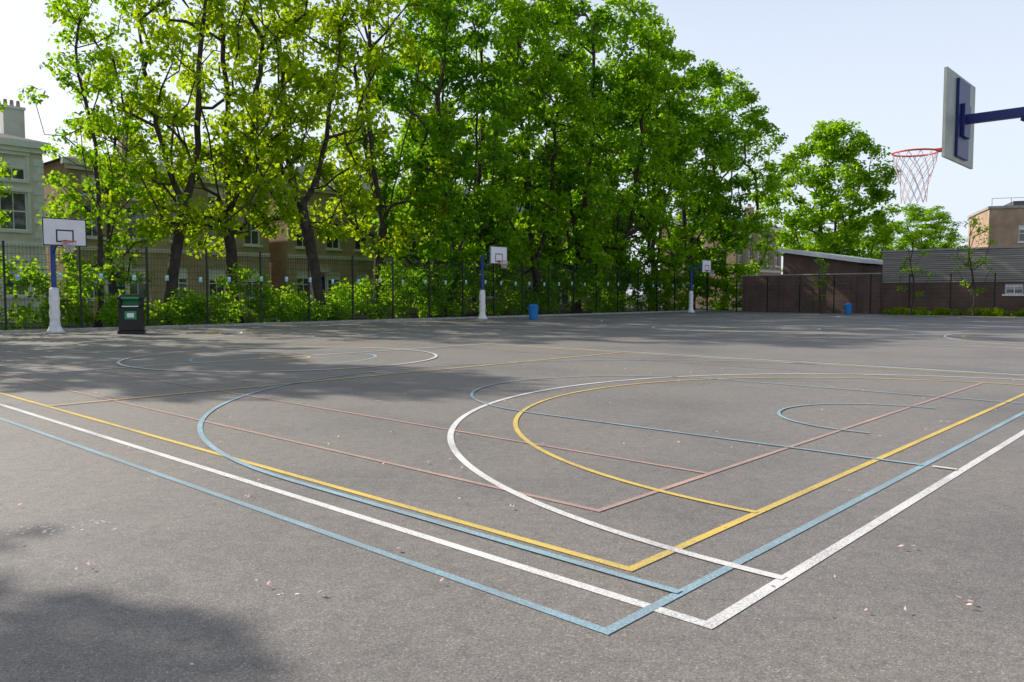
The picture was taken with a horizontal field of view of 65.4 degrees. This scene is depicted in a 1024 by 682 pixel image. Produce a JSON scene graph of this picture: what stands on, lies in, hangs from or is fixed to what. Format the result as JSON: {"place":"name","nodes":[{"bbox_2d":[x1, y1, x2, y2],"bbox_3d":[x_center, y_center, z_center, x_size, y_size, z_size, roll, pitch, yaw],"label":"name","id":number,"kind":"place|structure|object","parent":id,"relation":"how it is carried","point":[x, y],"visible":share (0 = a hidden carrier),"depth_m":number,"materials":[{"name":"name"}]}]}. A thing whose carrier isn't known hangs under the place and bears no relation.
{"place":"outdoors","nodes":[
{"label":"outdoors","id":0,"kind":"place"},
{"bbox_2d":[0,153,45,322],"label":"walls","id":1,"kind":"structure","parent":0,"point":[18,237],"depth_m":44.31,"materials":[{"name":"beige paint"}]},
{"bbox_2d":[0,149,33,297],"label":"window frames","id":2,"kind":"structure","parent":1,"relation":"attached to","point":[15,161],"depth_m":43.95,"materials":[{"name":"white paint"}]},
{"bbox_2d":[0,168,27,293],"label":"window glass","id":3,"kind":"object","parent":2,"relation":"in","point":[19,217],"visible":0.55,"depth_m":43.98,"materials":[{"name":"black glass"}]},
{"bbox_2d":[0,159,46,316],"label":"building trim","id":4,"kind":"structure","parent":1,"relation":"attached to","point":[38,177],"depth_m":44.63,"materials":[{"name":"white paint"}]},
{"bbox_2d":[0,137,50,154],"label":"cornice","id":5,"kind":"structure","parent":1,"relation":"attached to","point":[19,145],"depth_m":43.68,"materials":[{"name":"white paint"}]},
{"bbox_2d":[0,133,50,143],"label":"roof","id":6,"kind":"structure","parent":1,"relation":"on","point":[10,136],"depth_m":44.12,"materials":[{"name":"stone"}]},
{"bbox_2d":[0,99,25,137],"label":"chimneys","id":7,"kind":"object","parent":6,"relation":"on","point":[12,119],"visible":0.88,"depth_m":46.65,"materials":[{"name":"beige paint"}]},
{"bbox_2d":[43,161,269,319],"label":"walls","id":8,"kind":"structure","parent":0,"point":[158,261],"depth_m":50.69,"materials":[{"name":"yellow brick"}]},
{"bbox_2d":[103,263,131,309],"bbox_3d":[-23.892,-3.026,48.552,0.897,3.480,1.800,3,5,43],"label":"front door","id":9,"kind":"structure","parent":8,"relation":"attached to","point":[107,287],"depth_m":48.71,"materials":[{"name":"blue paint"}]},
{"bbox_2d":[43,154,222,174],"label":"roof","id":10,"kind":"structure","parent":8,"relation":"on","point":[58,159],"depth_m":51.38,"materials":[{"name":"tile"}]},
{"bbox_2d":[117,134,231,164],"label":"chimneys","id":11,"kind":"object","parent":10,"relation":"on","point":[122,151],"visible":0.07,"depth_m":52.26,"materials":[{"name":"yellow brick"}]},
{"bbox_2d":[60,157,274,185],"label":"cornice","id":12,"kind":"structure","parent":8,"relation":"attached to","point":[67,163],"depth_m":46.95,"materials":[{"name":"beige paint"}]},
{"bbox_2d":[70,246,269,256],"bbox_3d":[-21.517,-5.774,51.581,0.074,0.250,13.060,3,5,43],"label":"string course","id":13,"kind":"object","parent":8,"relation":"attached to","point":[167,250],"visible":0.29,"depth_m":50.85,"materials":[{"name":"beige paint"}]},
{"bbox_2d":[80,174,262,300],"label":"window frames","id":14,"kind":"structure","parent":8,"relation":"attached to","point":[214,272],"depth_m":51.99,"materials":[{"name":"white paint"}]},
{"bbox_2d":[82,184,258,297],"bbox_3d":[-21.662,-6.456,51.675,0.001,7.400,11.600,3,5,43],"label":"window glass","id":15,"kind":"object","parent":14,"relation":"in","point":[247,241],"visible":0.21,"depth_m":51.47,"materials":[{"name":"black glass"}]},
{"bbox_2d":[268,184,424,314],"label":"walls","id":16,"kind":"structure","parent":0,"point":[280,244],"depth_m":59.43,"materials":[{"name":"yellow brick"}]},
{"bbox_2d":[310,268,330,306],"bbox_3d":[-14.059,-3.654,59.190,0.897,3.480,1.800,3,5,43],"label":"door frame","id":17,"kind":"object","parent":16,"relation":"attached to","point":[327,286],"depth_m":59.72,"materials":[{"name":"blue paint"}]},
{"bbox_2d":[277,165,395,189],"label":"roof","id":18,"kind":"structure","parent":16,"relation":"on","point":[365,185],"depth_m":62.49,"materials":[{"name":"tile"}]},
{"bbox_2d":[285,181,414,201],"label":"cornice","id":19,"kind":"structure","parent":16,"relation":"attached to","point":[329,190],"depth_m":59.34,"materials":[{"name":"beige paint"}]},
{"bbox_2d":[288,254,424,262],"bbox_3d":[-11.684,-6.402,62.219,0.067,0.250,13.060,3,5,43],"label":"string course","id":20,"kind":"object","parent":16,"relation":"attached to","point":[347,258],"visible":0.5,"depth_m":61.03,"materials":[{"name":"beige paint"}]},
{"bbox_2d":[295,199,419,298],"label":"window frames","id":21,"kind":"structure","parent":16,"relation":"attached to","point":[360,275],"depth_m":60.44,"materials":[{"name":"white paint"}]},
{"bbox_2d":[296,207,416,296],"bbox_3d":[-11.828,-7.084,62.312,0.001,7.400,11.600,3,5,43],"label":"window glass","id":22,"kind":"object","parent":21,"relation":"in","point":[335,243],"visible":0.23,"depth_m":60.37,"materials":[{"name":"black glass"}]},
{"bbox_2d":[0,307,730,327],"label":"curb","id":23,"kind":"structure","parent":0,"point":[356,316],"depth_m":54.82,"materials":[{"name":"concrete"}]},
{"bbox_2d":[517,145,637,310],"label":"deciduous tree","id":24,"kind":"object","parent":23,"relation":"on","point":[567,233],"visible":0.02,"depth_m":70.69,"materials":[{"name":"green plant"}]},
{"bbox_2d":[781,221,846,271],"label":"deciduous tree","id":25,"kind":"object","parent":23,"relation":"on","point":[808,237],"visible":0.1,"depth_m":116.11,"materials":[{"name":"green plant"}]},
{"bbox_2d":[0,295,881,329],"bbox_3d":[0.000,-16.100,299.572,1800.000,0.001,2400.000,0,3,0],"label":"ground","id":26,"kind":"structure","parent":0,"point":[730,309],"depth_m":53.51,"materials":[{"name":"green plant"}]},
{"bbox_2d":[0,101,16,227],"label":"deciduous tree","id":27,"kind":"object","parent":26,"relation":"on","point":[3,173],"visible":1,"depth_m":31.93,"materials":[{"name":"green plant"}]},
{"bbox_2d":[17,0,156,327],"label":"deciduous tree","id":28,"kind":"object","parent":26,"relation":"on","point":[91,157],"visible":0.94,"depth_m":35.58,"materials":[{"name":"green plant"}]},
{"bbox_2d":[45,30,180,296],"bbox_3d":[-19.524,-7.909,39.398,5.918,14.445,5.046,-1,3,-13],"label":"deciduous tree","id":29,"kind":"object","parent":26,"relation":"on","point":[133,244],"visible":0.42,"depth_m":39.28,"materials":[{"name":"green plant"}]},
{"bbox_2d":[50,0,304,325],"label":"deciduous tree","id":30,"kind":"object","parent":26,"relation":"on","point":[186,209],"visible":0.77,"depth_m":38.91,"materials":[{"name":"green plant"}]},
{"bbox_2d":[122,0,329,323],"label":"deciduous tree","id":31,"kind":"object","parent":26,"relation":"on","point":[279,194],"visible":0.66,"depth_m":40.67,"materials":[{"name":"green plant"}]},
{"bbox_2d":[191,0,414,320],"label":"deciduous tree","id":32,"kind":"object","parent":26,"relation":"on","point":[291,174],"visible":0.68,"depth_m":42.99,"materials":[{"name":"green plant"}]},
{"bbox_2d":[0,241,707,329],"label":"fence","id":33,"kind":"object","parent":26,"relation":"on","point":[352,281],"visible":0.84,"depth_m":41.35,"materials":[{"name":"black metal"}]},
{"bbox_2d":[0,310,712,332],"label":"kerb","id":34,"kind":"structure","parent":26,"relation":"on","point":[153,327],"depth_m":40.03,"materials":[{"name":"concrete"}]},
{"bbox_2d":[277,0,468,319],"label":"deciduous tree","id":35,"kind":"object","parent":26,"relation":"on","point":[359,228],"visible":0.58,"depth_m":47.12,"materials":[{"name":"green plant"}]},
{"bbox_2d":[0,247,757,329],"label":"hedge","id":36,"kind":"object","parent":26,"relation":"on","point":[176,309],"visible":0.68,"depth_m":43.87,"materials":[{"name":"green plant"}]},
{"bbox_2d":[329,0,521,317],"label":"deciduous tree","id":37,"kind":"object","parent":26,"relation":"on","point":[445,47],"visible":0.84,"depth_m":48.86,"materials":[{"name":"green plant"}]},
{"bbox_2d":[374,115,524,313],"bbox_3d":[-5.296,-9.509,60.228,11.708,15.108,13.581,2,4,33],"label":"deciduous tree","id":38,"kind":"object","parent":26,"relation":"on","point":[486,230],"visible":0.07,"depth_m":59.02,"materials":[{"name":"green plant"}]},
{"bbox_2d":[381,0,570,316],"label":"deciduous tree","id":39,"kind":"object","parent":26,"relation":"on","point":[513,240],"visible":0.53,"depth_m":52.98,"materials":[{"name":"green plant"}]},
{"bbox_2d":[450,0,618,314],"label":"deciduous tree","id":40,"kind":"object","parent":26,"relation":"on","point":[572,91],"visible":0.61,"depth_m":55.35,"materials":[{"name":"green plant"}]},
{"bbox_2d":[505,0,665,313],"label":"deciduous tree","id":41,"kind":"object","parent":26,"relation":"on","point":[604,20],"visible":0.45,"depth_m":59.45,"materials":[{"name":"green plant"}]},
{"bbox_2d":[553,0,704,311],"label":"deciduous tree","id":42,"kind":"object","parent":26,"relation":"on","point":[656,146],"visible":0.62,"depth_m":62.99,"materials":[{"name":"green plant"}]},
{"bbox_2d":[595,15,738,310],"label":"deciduous tree","id":43,"kind":"object","parent":26,"relation":"on","point":[690,83],"visible":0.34,"depth_m":67.29,"materials":[{"name":"green plant"}]},
{"bbox_2d":[628,51,759,309],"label":"deciduous tree","id":44,"kind":"object","parent":26,"relation":"on","point":[710,73],"visible":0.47,"depth_m":71.12,"materials":[{"name":"green plant"}]},
{"bbox_2d":[660,223,781,306],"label":"walls","id":45,"kind":"structure","parent":26,"relation":"on","point":[731,257],"depth_m":93.89,"materials":[{"name":"beige brick"}]},
{"bbox_2d":[674,216,780,227],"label":"roof","id":46,"kind":"structure","parent":45,"relation":"on","point":[724,216],"depth_m":95.43,"materials":[{"name":"tile"}]},
{"bbox_2d":[744,204,753,216],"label":"chimneys","id":47,"kind":"object","parent":46,"relation":"on","point":[750,208],"visible":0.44,"depth_m":100.40,"materials":[{"name":"beige brick"}]},
{"bbox_2d":[737,234,779,297],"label":"window frames","id":48,"kind":"structure","parent":45,"relation":"attached to","point":[750,236],"depth_m":94.69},
{"bbox_2d":[738,240,777,294],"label":"window glass","id":49,"kind":"object","parent":48,"relation":"in","point":[749,259],"visible":0.29,"depth_m":94.86,"materials":[{"name":"grey glass"}]},
{"bbox_2d":[760,270,781,272],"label":"string course","id":50,"kind":"object","parent":45,"relation":"attached to","point":[770,271],"visible":0.43,"depth_m":97.23,"materials":[{"name":"beige paint"}]},
{"bbox_2d":[763,227,785,232],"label":"cornice","id":51,"kind":"structure","parent":45,"relation":"attached to","point":[773,228],"depth_m":97.11,"materials":[{"name":"beige paint"}]},
{"bbox_2d":[650,67,806,309],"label":"deciduous tree","id":52,"kind":"object","parent":26,"relation":"on","point":[772,184],"visible":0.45,"depth_m":74.35,"materials":[{"name":"green plant"}]},
{"bbox_2d":[746,276,856,312],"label":"piers","id":53,"kind":"structure","parent":26,"relation":"on","point":[816,290],"depth_m":64.99,"materials":[{"name":"red brick"}]},
{"bbox_2d":[742,274,881,313],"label":"brick wall","id":54,"kind":"structure","parent":26,"relation":"on","point":[841,288],"depth_m":63.59,"materials":[{"name":"brown brick"}]},
{"bbox_2d":[742,273,881,275],"bbox_3d":[23.688,-5.320,63.888,11.190,0.087,0.410,3,5,43],"label":"coping","id":55,"kind":"object","parent":54,"relation":"on","point":[812,274],"visible":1,"depth_m":63.51,"materials":[{"name":"concrete"}]},
{"bbox_2d":[811,258,831,313],"bbox_3d":[23.414,-4.221,60.943,1.831,4.389,1.822,-1,3,-12],"label":"young tree","id":56,"kind":"object","parent":26,"relation":"on","point":[818,285],"visible":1,"depth_m":60.73,"materials":[{"name":"green plant"}]},
{"bbox_2d":[755,118,905,259],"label":"deciduous tree","id":57,"kind":"object","parent":26,"relation":"on","point":[850,229],"visible":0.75,"depth_m":79.03,"materials":[{"name":"green plant"}]},
{"bbox_2d":[833,212,894,258],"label":"deciduous tree","id":58,"kind":"object","parent":26,"relation":"on","point":[879,247],"visible":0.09,"depth_m":112.68,"materials":[{"name":"green plant"}]},
{"bbox_2d":[895,233,934,314],"bbox_3d":[28.405,-4.706,56.290,2.278,5.956,2.289,1,3,12],"label":"young tree","id":59,"kind":"object","parent":26,"relation":"on","point":[913,240],"visible":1,"depth_m":56.16,"materials":[{"name":"green plant"}]},
{"bbox_2d":[875,203,958,254],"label":"deciduous tree","id":60,"kind":"object","parent":26,"relation":"on","point":[914,214],"visible":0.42,"depth_m":116.19,"materials":[{"name":"green plant"}]},
{"bbox_2d":[897,206,967,249],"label":"deciduous tree","id":61,"kind":"object","parent":26,"relation":"on","point":[943,216],"visible":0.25,"depth_m":122.02,"materials":[{"name":"green plant"}]},
{"bbox_2d":[948,215,997,315],"bbox_3d":[31.047,-5.014,53.786,2.505,6.896,2.518,-3,5,-45],"label":"young tree","id":62,"kind":"object","parent":26,"relation":"on","point":[969,257],"visible":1,"depth_m":53.61,"materials":[{"name":"green plant"}]},
{"bbox_2d":[425,217,537,311],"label":"walls","id":63,"kind":"structure","parent":0,"point":[489,300],"depth_m":74.24,"materials":[{"name":"beige brick"}]},
{"bbox_2d":[462,189,523,209],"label":"roof","id":64,"kind":"structure","parent":63,"relation":"on","point":[522,208],"depth_m":75.51,"materials":[{"name":"stone"}]},
{"bbox_2d":[468,220,531,298],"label":"window frames","id":65,"kind":"structure","parent":63,"relation":"attached to","point":[490,297],"depth_m":73.25,"materials":[{"name":"white paint"}]},
{"bbox_2d":[451,229,530,295],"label":"window glass","id":66,"kind":"object","parent":65,"relation":"in","point":[508,289],"visible":0.04,"depth_m":76.45,"materials":[{"name":"grey glass"}]},
{"bbox_2d":[0,311,1023,681],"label":"playground asphalt","id":67,"kind":"structure","parent":0,"point":[166,587],"depth_m":5.78,"materials":[{"name":"grey asphalt"}]},
{"bbox_2d":[41,217,86,332],"bbox_3d":[-16.795,-2.391,29.737,2.341,4.270,1.500,3,5,43],"label":"basketball hoop","id":68,"kind":"object","parent":67,"relation":"on","point":[63,232],"visible":1,"depth_m":29.58,"materials":[{"name":"blue paint"}]},
{"bbox_2d":[116,294,145,333],"bbox_3d":[-14.398,-1.030,30.187,0.920,1.500,0.730,-1,4,-20],"label":"litter bin","id":69,"kind":"object","parent":67,"relation":"on","point":[131,313],"visible":1,"depth_m":29.92,"materials":[{"name":"black plastic"}]},
{"bbox_2d":[6,520,299,594],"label":"paint splashes","id":70,"kind":"object","parent":67,"relation":"on","point":[44,531],"visible":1,"depth_m":5.08,"materials":[{"name":"white paint"}]},
{"bbox_2d":[477,246,507,319],"bbox_3d":[-1.127,-3.332,46.099,2.341,4.220,1.400,3,5,43],"label":"basketball hoop","id":71,"kind":"object","parent":67,"relation":"on","point":[498,255],"visible":1,"depth_m":46.13,"materials":[{"name":"blue paint"}]},
{"bbox_2d":[0,364,1013,664],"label":"fallen petals","id":72,"kind":"object","parent":67,"relation":"on","point":[458,498],"visible":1,"depth_m":5.60,"materials":[{"name":"white plant"}]},
{"bbox_2d":[0,312,1023,634],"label":"blue court lines","id":73,"kind":"object","parent":67,"relation":"on","point":[630,618],"visible":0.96,"depth_m":5.38,"materials":[{"name":"paint"}]},
{"bbox_2d":[0,312,1023,628],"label":"white court lines","id":74,"kind":"object","parent":67,"relation":"on","point":[770,588],"visible":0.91,"depth_m":5.21,"materials":[{"name":"paint"}]},
{"bbox_2d":[0,312,1023,571],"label":"yellow court lines","id":75,"kind":"object","parent":67,"relation":"on","point":[692,540],"visible":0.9,"depth_m":6.51,"materials":[{"name":"paint"}]},
{"bbox_2d":[0,312,1023,511],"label":"red court lines","id":76,"kind":"object","parent":67,"relation":"on","point":[655,491],"visible":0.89,"depth_m":8.10,"materials":[{"name":"paint"}]},
{"bbox_2d":[528,304,538,319],"bbox_3d":[1.250,-1.710,46.580,0.680,0.924,0.680,0,3,0],"label":"blue bin","id":77,"kind":"object","parent":67,"relation":"on","point":[533,311],"visible":1,"depth_m":46.36,"materials":[{"name":"plastic"}]},
{"bbox_2d":[687,260,714,312],"bbox_3d":[14.832,-4.282,62.777,2.341,4.150,1.350,3,5,43],"label":"basketball hoop","id":78,"kind":"object","parent":67,"relation":"on","point":[706,266],"visible":1,"depth_m":63.09,"materials":[{"name":"blue paint"}]},
{"bbox_2d":[844,303,851,314],"bbox_3d":[24.200,-2.308,57.464,0.620,0.836,0.620,0,3,0],"label":"blue bin","id":79,"kind":"object","parent":67,"relation":"on","point":[847,308],"visible":1,"depth_m":57.27,"materials":[{"name":"plastic"}]},
{"bbox_2d":[707,273,1023,315],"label":"fence","id":80,"kind":"object","parent":67,"relation":"on","point":[950,284],"visible":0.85,"depth_m":59.99,"materials":[{"name":"black metal"}]},
{"bbox_2d":[883,306,1023,316],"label":"grass border","id":81,"kind":"object","parent":67,"relation":"on","point":[995,311],"depth_m":55.30,"materials":[{"name":"green plant"}]},
{"bbox_2d":[891,66,1023,203],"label":"basketball hoop","id":82,"kind":"object","parent":67,"relation":"on","point":[961,117],"visible":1,"depth_m":8.82,"materials":[{"name":"blue paint"}]},
{"bbox_2d":[0,0,1023,294],"label":"sky","id":83,"kind":"structure","parent":0,"point":[878,64],"materials":[{"name":"white"}]},
{"bbox_2d":[538,225,620,309],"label":"walls","id":84,"kind":"structure","parent":0,"point":[569,270],"depth_m":80.72,"materials":[{"name":"brown brick"}]},
{"bbox_2d":[559,291,569,309],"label":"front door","id":85,"kind":"structure","parent":84,"relation":"attached to","point":[561,302],"depth_m":80.29,"materials":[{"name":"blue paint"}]},
{"bbox_2d":[778,248,882,311],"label":"brick hall","id":86,"kind":"structure","parent":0,"point":[798,262],"depth_m":66.32,"materials":[{"name":"brown brick"}]},
{"bbox_2d":[882,256,1023,315],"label":"walls","id":87,"kind":"structure","parent":0,"point":[891,295],"depth_m":57.15,"materials":[{"name":"red brick"}]},
{"bbox_2d":[882,248,1023,282],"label":"slat cladding","id":88,"kind":"structure","parent":87,"relation":"attached to","point":[1008,263],"depth_m":56.92,"materials":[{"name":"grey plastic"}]},
{"bbox_2d":[882,246,1023,252],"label":"roof","id":89,"kind":"structure","parent":87,"relation":"on","point":[949,249],"depth_m":56.92,"materials":[{"name":"metal"}]},
{"bbox_2d":[1002,284,1023,295],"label":"window frames","id":90,"kind":"structure","parent":87,"relation":"attached to","point":[1014,286],"depth_m":54.59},
{"bbox_2d":[1006,287,1021,292],"bbox_3d":[36.379,-3.467,52.804,6.500,0.700,0.001,3,5,43],"label":"window glass","id":91,"kind":"object","parent":90,"relation":"in","point":[1012,290],"visible":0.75,"depth_m":54.67,"materials":[{"name":"grey glass"}]},
{"bbox_2d":[968,208,1023,247],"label":"walls","id":92,"kind":"structure","parent":0,"point":[1005,223],"depth_m":91.02,"materials":[{"name":"beige paint"}]},
{"bbox_2d":[967,201,1023,217],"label":"roof","id":93,"kind":"structure","parent":92,"relation":"on","point":[1016,204],"depth_m":92.70,"materials":[{"name":"concrete"}]},
{"bbox_2d":[1017,225,1023,242],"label":"window frames","id":94,"kind":"structure","parent":92,"relation":"attached to","point":[1021,227],"depth_m":90.41,"materials":[{"name":"white paint"}]},
{"bbox_2d":[1019,230,1023,240],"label":"window glass","id":95,"kind":"object","parent":94,"relation":"in","point":[1021,237],"visible":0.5,"depth_m":90.47,"materials":[{"name":"grey glass"}]}
]}

